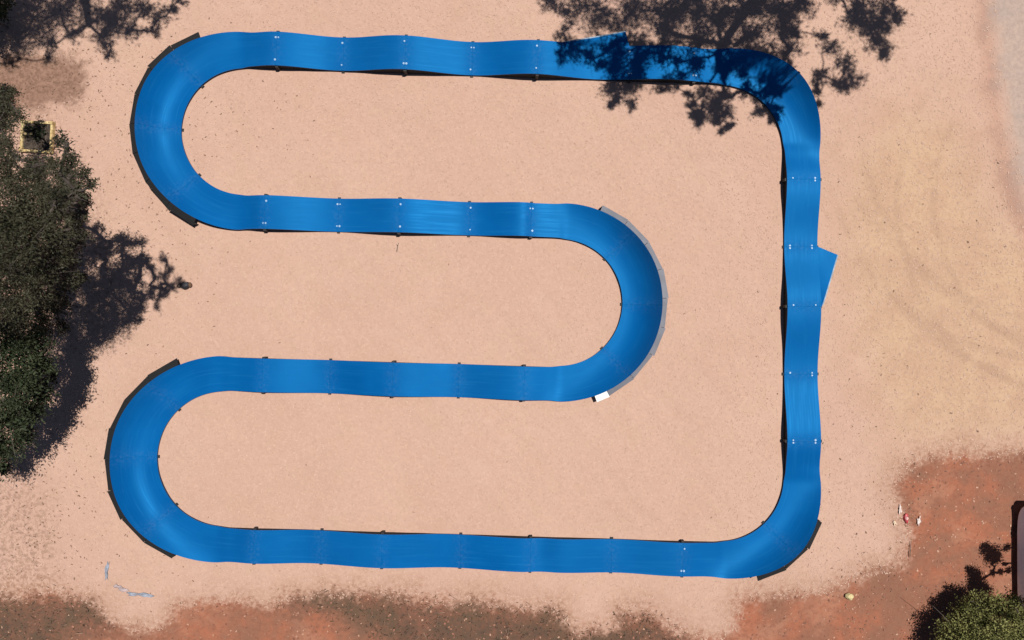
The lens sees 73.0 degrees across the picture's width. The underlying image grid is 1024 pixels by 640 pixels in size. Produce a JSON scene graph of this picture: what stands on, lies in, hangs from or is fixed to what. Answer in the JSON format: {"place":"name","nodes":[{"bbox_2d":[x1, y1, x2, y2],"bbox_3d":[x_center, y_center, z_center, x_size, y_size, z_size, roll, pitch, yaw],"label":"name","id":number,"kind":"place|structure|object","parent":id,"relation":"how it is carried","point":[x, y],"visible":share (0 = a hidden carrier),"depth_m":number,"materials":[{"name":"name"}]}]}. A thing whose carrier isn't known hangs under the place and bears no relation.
{"place":"outdoors","nodes":[
{"label":"outdoors","id":0,"kind":"place"},
{"bbox_2d":[0,584,684,639],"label":"scrub grass","id":1,"kind":"structure","parent":0,"point":[341,618],"depth_m":23.99,"materials":[{"name":"plant"}]},
{"bbox_2d":[0,0,1023,639],"bbox_3d":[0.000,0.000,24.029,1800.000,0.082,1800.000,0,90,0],"label":"ground","id":2,"kind":"structure","parent":0,"point":[264,618],"depth_m":24.01,"materials":[{"name":"beige soil"}]},
{"bbox_2d":[0,0,16,31],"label":"shrub","id":3,"kind":"object","parent":2,"relation":"on","point":[4,7],"visible":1,"depth_m":22.88,"materials":[{"name":"green plant"}]},
{"bbox_2d":[0,321,61,481],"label":"bushy tree","id":4,"kind":"object","parent":2,"relation":"on","point":[24,386],"visible":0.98,"depth_m":20.05,"materials":[{"name":"green plant"}]},
{"bbox_2d":[19,120,55,153],"bbox_3d":[-16.412,-6.326,23.925,1.120,0.200,1.100,3,90,0],"label":"timber frame","id":5,"kind":"object","parent":2,"relation":"on","point":[43,145],"visible":0.87,"depth_m":23.93,"materials":[{"name":"wood"}]},
{"bbox_2d":[21,124,47,141],"bbox_3d":[-16.419,-6.506,23.873,0.805,0.497,0.547,38,90,0],"label":"seedling","id":6,"kind":"object","parent":5,"relation":"in","point":[36,135],"visible":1,"depth_m":23.79,"materials":[{"name":"green plant"}]},
{"bbox_2d":[0,82,100,342],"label":"wattle tree","id":7,"kind":"object","parent":2,"relation":"on","point":[67,198],"visible":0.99,"depth_m":16.83,"materials":[{"name":"green plant"}]},
{"bbox_2d":[105,561,108,579],"bbox_3d":[-14.029,8.684,23.959,0.165,0.045,0.665,7,90,0],"label":"plastic strip","id":8,"kind":"object","parent":2,"relation":"on","point":[106,569],"visible":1,"depth_m":23.96,"materials":[{"name":"grey plastic"}]},
{"bbox_2d":[113,584,128,591],"bbox_3d":[-13.543,9.304,23.967,0.572,0.032,0.180,22,90,0],"label":"plastic strip","id":9,"kind":"object","parent":2,"relation":"on","point":[120,588],"visible":1,"depth_m":23.97,"materials":[{"name":"grey plastic"}]},
{"bbox_2d":[126,592,153,597],"bbox_3d":[-12.873,9.507,23.959,0.970,0.045,0.163,6,90,0],"label":"plastic strip","id":10,"kind":"object","parent":2,"relation":"on","point":[140,594],"visible":1,"depth_m":23.96,"materials":[{"name":"grey plastic"}]},
{"bbox_2d":[104,31,837,580],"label":"pump track","id":11,"kind":"structure","parent":2,"relation":"on","point":[170,85],"depth_m":23.79,"materials":[{"name":"blue plastic"}]},
{"bbox_2d":[0,1,1005,639],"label":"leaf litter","id":12,"kind":"object","parent":2,"relation":"on","point":[208,301],"visible":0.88,"depth_m":23.99,"materials":[{"name":"brown plant"}]},
{"bbox_2d":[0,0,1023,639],"bbox_3d":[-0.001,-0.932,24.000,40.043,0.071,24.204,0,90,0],"label":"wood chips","id":13,"kind":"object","parent":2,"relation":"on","point":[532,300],"visible":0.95,"depth_m":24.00,"materials":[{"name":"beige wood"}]},
{"bbox_2d":[0,455,1023,639],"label":"red soil grit","id":14,"kind":"object","parent":2,"relation":"on","point":[821,624],"visible":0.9,"depth_m":24.03,"materials":[{"name":"red soil"}]},
{"bbox_2d":[845,593,853,599],"bbox_3d":[11.678,9.581,23.949,0.314,0.157,0.243,0,90,0],"label":"stone","id":15,"kind":"object","parent":2,"relation":"on","point":[848,596],"visible":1,"depth_m":23.91,"materials":[{"name":"yellow stone"}]},
{"bbox_2d":[903,513,908,523],"bbox_3d":[13.653,6.874,23.962,0.198,0.115,0.353,-11,90,0],"label":"packet","id":16,"kind":"object","parent":2,"relation":"on","point":[905,518],"visible":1,"depth_m":23.94},
{"bbox_2d":[929,586,1023,639],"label":"bush","id":17,"kind":"object","parent":2,"relation":"on","point":[975,617],"visible":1,"depth_m":22.60,"materials":[{"name":"green plant"}]},
{"bbox_2d":[1017,507,1023,602],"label":"car","id":18,"kind":"object","parent":2,"relation":"on","point":[1020,556],"visible":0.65,"depth_m":23.75,"materials":[{"name":"white paint"}]},
{"bbox_2d":[842,103,1023,456],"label":"dry grass","id":19,"kind":"structure","parent":0,"point":[931,293],"depth_m":23.99,"materials":[{"name":"beige plant"}]}
]}

